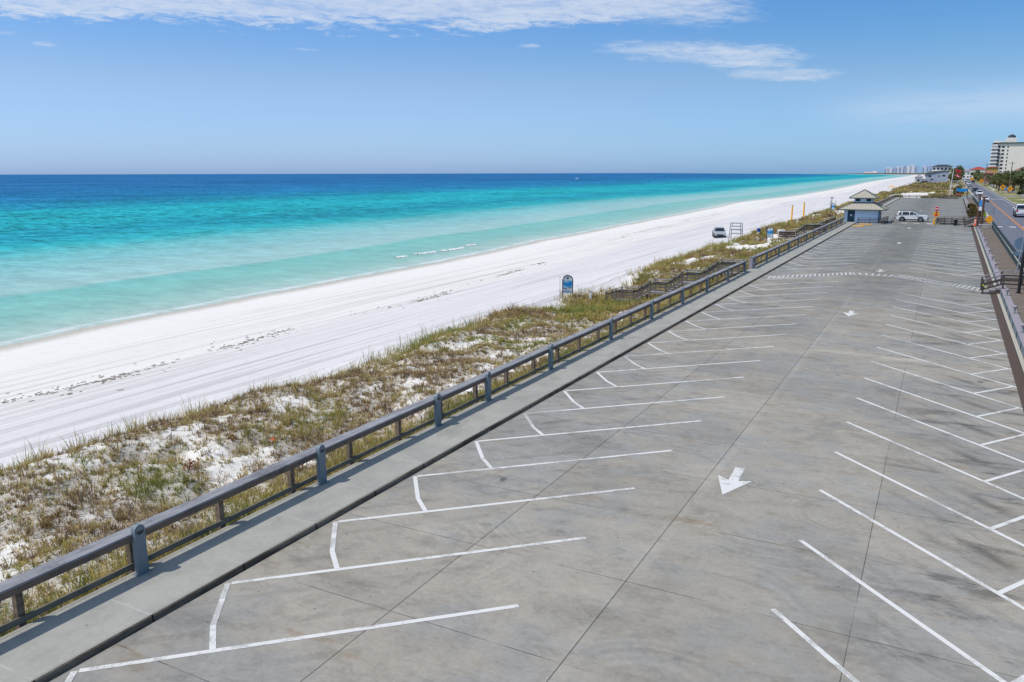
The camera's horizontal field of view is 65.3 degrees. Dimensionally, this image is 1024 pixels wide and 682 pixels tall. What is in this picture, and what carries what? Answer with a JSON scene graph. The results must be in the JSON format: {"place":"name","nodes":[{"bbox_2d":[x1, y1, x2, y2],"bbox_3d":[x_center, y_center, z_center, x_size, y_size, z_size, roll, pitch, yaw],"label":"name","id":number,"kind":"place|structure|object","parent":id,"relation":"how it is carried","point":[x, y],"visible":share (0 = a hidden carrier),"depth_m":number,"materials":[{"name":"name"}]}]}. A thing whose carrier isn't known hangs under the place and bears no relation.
{"place":"outdoors","nodes":[
{"label":"outdoors","id":0,"kind":"place"},
{"bbox_2d":[0,197,900,681],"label":"seaside pavement","id":1,"kind":"structure","parent":0,"point":[44,645],"depth_m":19.37,"materials":[{"name":"concrete"}]},
{"bbox_2d":[131,523,152,576],"bbox_3d":[-7.838,4.373,16.844,0.200,1.099,0.340,6,13,27],"label":"light post","id":2,"kind":"object","parent":1,"relation":"on","point":[140,554],"visible":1,"depth_m":16.80,"materials":[{"name":"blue metal"}]},
{"bbox_2d":[316,444,328,485],"bbox_3d":[-5.183,3.340,21.735,0.200,1.099,0.340,6,13,27],"label":"light post","id":3,"kind":"object","parent":1,"relation":"on","point":[321,465],"visible":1,"depth_m":21.68,"materials":[{"name":"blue metal"}]},
{"bbox_2d":[0,261,744,633],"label":"timber railing","id":4,"kind":"object","parent":1,"relation":"on","point":[14,587],"visible":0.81,"depth_m":20.16,"materials":[{"name":"grey wood"}]},
{"bbox_2d":[433,393,442,426],"bbox_3d":[-2.480,2.289,26.712,0.200,1.099,0.340,6,13,27],"label":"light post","id":5,"kind":"object","parent":1,"relation":"on","point":[437,411],"visible":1,"depth_m":26.65,"materials":[{"name":"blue metal"}]},
{"bbox_2d":[484,371,492,401],"bbox_3d":[-0.885,1.668,29.650,0.200,1.099,0.340,6,13,27],"label":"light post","id":6,"kind":"object","parent":1,"relation":"on","point":[487,386],"visible":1,"depth_m":29.58,"materials":[{"name":"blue metal"}]},
{"bbox_2d":[547,344,554,369],"bbox_3d":[1.671,0.674,34.359,0.200,1.099,0.340,6,13,27],"label":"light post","id":7,"kind":"object","parent":1,"relation":"on","point":[550,358],"visible":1,"depth_m":34.29,"materials":[{"name":"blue metal"}]},
{"bbox_2d":[608,318,613,339],"bbox_3d":[5.026,-0.631,40.537,0.200,1.099,0.340,6,13,27],"label":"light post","id":8,"kind":"object","parent":1,"relation":"on","point":[611,329],"visible":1,"depth_m":40.46,"materials":[{"name":"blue metal"}]},
{"bbox_2d":[650,300,653,318],"bbox_3d":[8.075,-1.817,46.154,0.200,1.099,0.340,6,13,27],"label":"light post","id":9,"kind":"object","parent":1,"relation":"on","point":[651,308],"visible":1,"depth_m":46.07,"materials":[{"name":"metal"}]},
{"bbox_2d":[680,286,684,303],"bbox_3d":[11.030,-2.966,51.597,0.200,1.099,0.340,6,13,27],"label":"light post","id":10,"kind":"object","parent":1,"relation":"on","point":[682,295],"visible":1,"depth_m":51.52,"materials":[{"name":"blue metal"}]},
{"bbox_2d":[705,276,708,291],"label":"railing post","id":11,"kind":"object","parent":1,"relation":"on","point":[707,281],"visible":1,"depth_m":56.77,"materials":[{"name":"metal"}]},
{"bbox_2d":[727,267,729,280],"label":"railing post","id":12,"kind":"object","parent":1,"relation":"on","point":[728,268],"visible":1,"depth_m":62.21,"materials":[{"name":"metal"}]},
{"bbox_2d":[749,257,752,268],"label":"utility box","id":13,"kind":"object","parent":1,"relation":"on","point":[750,262],"visible":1,"depth_m":70.31,"materials":[{"name":"metal"}]},
{"bbox_2d":[752,217,844,265],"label":"timber railing","id":14,"kind":"object","parent":1,"relation":"on","point":[770,250],"visible":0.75,"depth_m":90.01,"materials":[{"name":"grey wood"}]},
{"bbox_2d":[0,173,913,346],"bbox_3d":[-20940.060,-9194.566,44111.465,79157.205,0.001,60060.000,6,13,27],"label":"sea","id":15,"kind":"structure","parent":0,"point":[79,251],"depth_m":206.32,"materials":[{"name":"liquid"}]},
{"bbox_2d":[395,244,475,257],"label":"wave foam","id":16,"kind":"object","parent":15,"relation":"on","point":[436,251],"visible":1,"depth_m":130.72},
{"bbox_2d":[0,173,925,624],"bbox_3d":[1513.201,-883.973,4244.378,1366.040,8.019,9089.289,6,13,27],"label":"beach","id":17,"kind":"structure","parent":0,"point":[328,333],"depth_m":53.95,"materials":[{"name":"white sand"}]},
{"bbox_2d":[183,459,199,468],"bbox_3d":[-10.556,4.005,26.201,0.423,0.464,0.648,3,12,16],"label":"plant","id":18,"kind":"object","parent":17,"relation":"on","point":[190,463],"visible":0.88,"depth_m":26.13,"materials":[{"name":"green plant"}]},
{"bbox_2d":[1,215,709,403],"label":"seaweed","id":19,"kind":"object","parent":17,"relation":"on","point":[105,380],"visible":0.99,"depth_m":47.68,"materials":[{"name":"brown plant"}]},
{"bbox_2d":[0,198,889,636],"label":"dune grass","id":20,"kind":"structure","parent":17,"relation":"on","point":[596,308],"depth_m":30.41,"materials":[{"name":"green plant"}]},
{"bbox_2d":[562,275,572,293],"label":"beach sign","id":21,"kind":"object","parent":17,"relation":"on","point":[567,283],"visible":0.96,"depth_m":72.88,"materials":[{"name":"blue metal"}]},
{"bbox_2d":[605,259,744,300],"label":"beach stairs","id":22,"kind":"structure","parent":17,"relation":"on","point":[679,283],"depth_m":70.33,"materials":[{"name":"wood"}]},
{"bbox_2d":[712,227,726,237],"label":"pickup truck","id":23,"kind":"object","parent":17,"relation":"on","point":[718,232],"visible":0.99,"depth_m":140.49,"materials":[{"name":"silver metal"}]},
{"bbox_2d":[728,222,742,238],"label":"lifeguard stand","id":24,"kind":"object","parent":17,"relation":"on","point":[740,229],"visible":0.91,"depth_m":133.85,"materials":[{"name":"metal"}]},
{"bbox_2d":[766,227,773,239],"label":"beach sign","id":25,"kind":"object","parent":17,"relation":"on","point":[770,231],"visible":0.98,"depth_m":122.77,"materials":[{"name":"blue metal"}]},
{"bbox_2d":[778,224,824,240],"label":"beach stairs","id":26,"kind":"structure","parent":17,"relation":"on","point":[793,232],"depth_m":116.87,"materials":[{"name":"grey wood"}]},
{"bbox_2d":[816,216,839,233],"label":"boardwalk ramp","id":27,"kind":"structure","parent":17,"relation":"on","point":[830,219],"depth_m":128.39,"materials":[{"name":"grey wood"}]},
{"bbox_2d":[876,194,895,203],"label":"timber railing","id":28,"kind":"object","parent":17,"relation":"on","point":[885,199],"visible":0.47,"depth_m":228.77,"materials":[{"name":"grey wood"}]},
{"bbox_2d":[49,198,1023,681],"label":"parking lot","id":29,"kind":"structure","parent":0,"point":[807,466],"depth_m":19.31,"materials":[{"name":"concrete"}]},
{"bbox_2d":[31,198,899,681],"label":"kerb","id":30,"kind":"structure","parent":29,"relation":"on","point":[103,646],"depth_m":18.90,"materials":[{"name":"grey concrete"}]},
{"bbox_2d":[838,189,888,221],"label":"pavilion","id":31,"kind":"structure","parent":29,"relation":"on","point":[863,205],"depth_m":135.93,"materials":[{"name":"blue"}]},
{"bbox_2d":[847,210,854,221],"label":"door","id":32,"kind":"structure","parent":31,"relation":"in","point":[851,213],"depth_m":136.49,"materials":[{"name":"teal paint"}]},
{"bbox_2d":[857,216,888,223],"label":"ramp railing","id":33,"kind":"object","parent":29,"relation":"on","point":[881,222],"visible":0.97,"depth_m":132.43,"materials":[{"name":"grey metal"}]},
{"bbox_2d":[895,211,928,221],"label":"suv","id":34,"kind":"object","parent":29,"relation":"on","point":[906,215],"visible":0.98,"depth_m":138.84,"materials":[{"name":"white paint"}]},
{"bbox_2d":[933,206,939,223],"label":"traffic sign","id":35,"kind":"object","parent":29,"relation":"on","point":[936,209],"visible":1,"depth_m":129.81,"materials":[{"name":"metal"}]},
{"bbox_2d":[939,194,960,198],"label":"ramp railing","id":36,"kind":"object","parent":29,"relation":"on","point":[947,196],"visible":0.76,"depth_m":257.65,"materials":[{"name":"grey wood"}]},
{"bbox_2d":[936,216,976,224],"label":"ramp railing","id":37,"kind":"object","parent":29,"relation":"on","point":[941,221],"visible":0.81,"depth_m":130.74,"materials":[{"name":"grey metal"}]},
{"bbox_2d":[964,217,984,226],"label":"timber steps","id":38,"kind":"structure","parent":29,"relation":"on","point":[966,223],"depth_m":124.90,"materials":[{"name":"wood"}]},
{"bbox_2d":[963,198,1023,410],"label":"mulch strip","id":39,"kind":"object","parent":29,"relation":"on","point":[1017,371],"visible":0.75,"depth_m":41.90,"materials":[{"name":"brown soil"}]},
{"bbox_2d":[966,206,980,218],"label":"shrub","id":40,"kind":"object","parent":39,"relation":"on","point":[971,211],"visible":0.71,"depth_m":143.04,"materials":[{"name":"green plant"}]},
{"bbox_2d":[980,270,1023,293],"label":"timber railing","id":41,"kind":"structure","parent":29,"relation":"on","point":[994,288],"depth_m":56.17,"materials":[{"name":"wood"}]},
{"bbox_2d":[901,179,971,197],"bbox_3d":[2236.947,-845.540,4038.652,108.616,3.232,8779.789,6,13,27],"label":"dune field","id":42,"kind":"structure","parent":0,"point":[918,194],"depth_m":314.96,"materials":[{"name":"white sand"}]},
{"bbox_2d":[875,180,950,199],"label":"dune scrub","id":43,"kind":"object","parent":42,"relation":"on","point":[887,194],"visible":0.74,"depth_m":343.32,"materials":[{"name":"green plant"}]},
{"bbox_2d":[915,175,922,181],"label":"beach house","id":44,"kind":"structure","parent":42,"relation":"on","point":[918,178],"depth_m":491.64,"materials":[{"name":"white paint"}]},
{"bbox_2d":[912,186,952,188],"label":"dune boardwalk","id":45,"kind":"structure","parent":42,"relation":"on","point":[933,188],"depth_m":339.41,"materials":[{"name":"wood"}]},
{"bbox_2d":[921,170,949,182],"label":"beach house","id":46,"kind":"structure","parent":42,"relation":"on","point":[939,176],"depth_m":434.41,"materials":[{"name":"grey"}]},
{"bbox_2d":[932,165,953,180],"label":"villa","id":47,"kind":"object","parent":42,"relation":"on","point":[935,168],"visible":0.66,"depth_m":533.13,"materials":[{"name":"white paint"}]},
{"bbox_2d":[950,173,961,182],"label":"tree","id":48,"kind":"object","parent":42,"relation":"on","point":[954,178],"visible":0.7,"depth_m":439.67,"materials":[{"name":"green plant"}]},
{"bbox_2d":[954,166,964,181],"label":"tree","id":49,"kind":"object","parent":42,"relation":"on","point":[960,168],"visible":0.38,"depth_m":478.53,"materials":[{"name":"green plant"}]},
{"bbox_2d":[962,179,1023,256],"bbox_3d":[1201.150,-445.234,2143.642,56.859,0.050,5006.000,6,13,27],"label":"road","id":50,"kind":"structure","parent":0,"point":[1009,224],"depth_m":139.17,"materials":[{"name":"grey asphalt"}]},
{"bbox_2d":[975,190,982,195],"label":"suv","id":51,"kind":"object","parent":50,"relation":"on","point":[979,192],"visible":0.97,"depth_m":251.88,"materials":[{"name":"white paint"}]},
{"bbox_2d":[1013,204,1023,216],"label":"pickup truck","id":52,"kind":"object","parent":50,"relation":"on","point":[1018,209],"visible":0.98,"depth_m":133.71,"materials":[{"name":"white metal"}]},
{"bbox_2d":[965,199,1023,358],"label":"retaining wall","id":53,"kind":"structure","parent":0,"point":[1018,339],"depth_m":48.21,"materials":[{"name":"grey concrete"}]},
{"bbox_2d":[964,198,1023,371],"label":"pale kerb","id":54,"kind":"structure","parent":53,"relation":"attached to","point":[1017,348],"depth_m":46.46,"materials":[{"name":"grey concrete"}]},
{"bbox_2d":[965,197,1023,346],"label":"ledge","id":55,"kind":"object","parent":53,"relation":"on","point":[1017,321],"visible":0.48,"depth_m":51.05,"materials":[{"name":"concrete"}]},
{"bbox_2d":[1012,305,1017,313],"bbox_3d":[28.904,-1.827,45.953,0.280,0.470,0.280,6,13,27],"label":"path lamp","id":56,"kind":"object","parent":55,"relation":"on","point":[1014,307],"visible":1,"depth_m":45.90,"materials":[{"name":"metal"}]},
{"bbox_2d":[1020,323,1023,332],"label":"path lamp","id":57,"kind":"object","parent":55,"relation":"on","point":[1022,326],"visible":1,"depth_m":40.41,"materials":[{"name":"metal"}]},
{"bbox_2d":[967,197,1023,322],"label":"pavement","id":58,"kind":"structure","parent":0,"point":[1002,257],"depth_m":72.57,"materials":[{"name":"grey concrete"}]},
{"bbox_2d":[955,186,968,198],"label":"banner","id":59,"kind":"object","parent":58,"relation":"on","point":[961,190],"visible":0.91,"depth_m":242.41,"materials":[{"name":"blue fabric"}]},
{"bbox_2d":[967,203,976,208],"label":"shrub","id":60,"kind":"object","parent":58,"relation":"on","point":[969,205],"visible":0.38,"depth_m":181.19,"materials":[{"name":"green plant"}]},
{"bbox_2d":[972,196,985,216],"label":"metal railing","id":61,"kind":"object","parent":58,"relation":"on","point":[974,199],"visible":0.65,"depth_m":207.94,"materials":[{"name":"metal"}]},
{"bbox_2d":[976,195,985,227],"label":"entrance sign","id":62,"kind":"object","parent":58,"relation":"on","point":[981,203],"visible":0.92,"depth_m":117.10,"materials":[{"name":"white paint"}]},
{"bbox_2d":[985,215,994,228],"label":"warning sign","id":63,"kind":"object","parent":58,"relation":"on","point":[988,219],"visible":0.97,"depth_m":114.80,"materials":[{"name":"metal"}]},
{"bbox_2d":[989,207,995,228],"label":"road sign","id":64,"kind":"object","parent":58,"relation":"on","point":[992,210],"visible":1,"depth_m":111.49,"materials":[{"name":"metal"}]},
{"bbox_2d":[992,221,1023,270],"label":"metal railing","id":65,"kind":"object","parent":58,"relation":"on","point":[1005,239],"visible":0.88,"depth_m":82.10,"materials":[{"name":"metal"}]},
{"bbox_2d":[1013,237,1023,277],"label":"road sign","id":66,"kind":"object","parent":58,"relation":"on","point":[1019,243],"visible":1,"depth_m":61.11,"materials":[{"name":"metal"}]},
{"bbox_2d":[1016,249,1023,293],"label":"pole","id":67,"kind":"object","parent":58,"relation":"on","point":[1020,276],"visible":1,"depth_m":53.25,"materials":[{"name":"black metal"}]},
{"bbox_2d":[969,178,1023,203],"bbox_3d":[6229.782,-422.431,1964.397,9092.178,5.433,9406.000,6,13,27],"label":"verge","id":68,"kind":"structure","parent":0,"point":[1017,200],"depth_m":280.13,"materials":[{"name":"green plant"}]},
{"bbox_2d":[962,169,969,178],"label":"house","id":69,"kind":"structure","parent":68,"relation":"on","point":[966,174],"depth_m":732.34,"materials":[{"name":"white paint"}]},
{"bbox_2d":[969,167,985,177],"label":"house","id":70,"kind":"structure","parent":68,"relation":"on","point":[981,169],"depth_m":761.53,"materials":[{"name":"white paint"}]},
{"bbox_2d":[983,171,993,181],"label":"building","id":71,"kind":"structure","parent":68,"relation":"on","point":[990,173],"depth_m":471.81,"materials":[{"name":"brown paint"}]},
{"bbox_2d":[985,167,997,175],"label":"building","id":72,"kind":"structure","parent":68,"relation":"on","point":[994,169],"depth_m":512.43,"materials":[{"name":"yellow paint"}]},
{"bbox_2d":[996,173,1004,190],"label":"palm tree","id":73,"kind":"object","parent":68,"relation":"on","point":[999,180],"visible":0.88,"depth_m":312.54,"materials":[{"name":"green plant"}]},
{"bbox_2d":[989,134,1023,171],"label":"hotel","id":74,"kind":"structure","parent":68,"relation":"on","point":[1004,155],"depth_m":585.10,"materials":[{"name":"beige paint"}]},
{"bbox_2d":[1002,173,1010,191],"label":"palm tree","id":75,"kind":"object","parent":68,"relation":"on","point":[1007,178],"visible":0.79,"depth_m":306.83,"materials":[{"name":"green plant"}]},
{"bbox_2d":[1010,170,1018,190],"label":"palm tree","id":76,"kind":"object","parent":68,"relation":"on","point":[1014,172],"visible":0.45,"depth_m":311.22,"materials":[{"name":"green plant"}]},
{"bbox_2d":[1012,171,1023,190],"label":"tree","id":77,"kind":"object","parent":68,"relation":"on","point":[1018,179],"visible":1,"depth_m":281.78,"materials":[{"name":"green plant"}]},
{"bbox_2d":[983,182,1023,195],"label":"footpath","id":78,"kind":"structure","parent":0,"point":[1004,189],"depth_m":340.00,"materials":[{"name":"concrete"}]},
{"bbox_3d":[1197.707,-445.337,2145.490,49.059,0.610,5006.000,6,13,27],"label":"road embankment","id":79,"kind":"structure","parent":0,"visible":0},
{"bbox_2d":[961,179,1023,269],"bbox_3d":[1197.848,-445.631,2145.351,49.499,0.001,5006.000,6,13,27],"label":"road kerb","id":80,"kind":"structure","parent":79,"relation":"on","point":[987,215],"depth_m":116.45,"materials":[{"name":"grey concrete"}]},
{"label":"far coast","id":81,"kind":"structure","parent":0,"visible":0},
{"bbox_2d":[895,166,899,173],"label":"condo tower","id":82,"kind":"structure","parent":81,"relation":"on","point":[897,168],"depth_m":7067.27,"materials":[{"name":"white concrete"}]},
{"bbox_2d":[905,166,909,172],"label":"condo tower","id":83,"kind":"structure","parent":81,"relation":"on","point":[907,168],"depth_m":7029.02,"materials":[{"name":"white concrete"}]},
{"bbox_2d":[909,164,914,172],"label":"condo tower","id":84,"kind":"structure","parent":81,"relation":"on","point":[912,166],"depth_m":7010.90,"materials":[{"name":"white concrete"}]}
]}

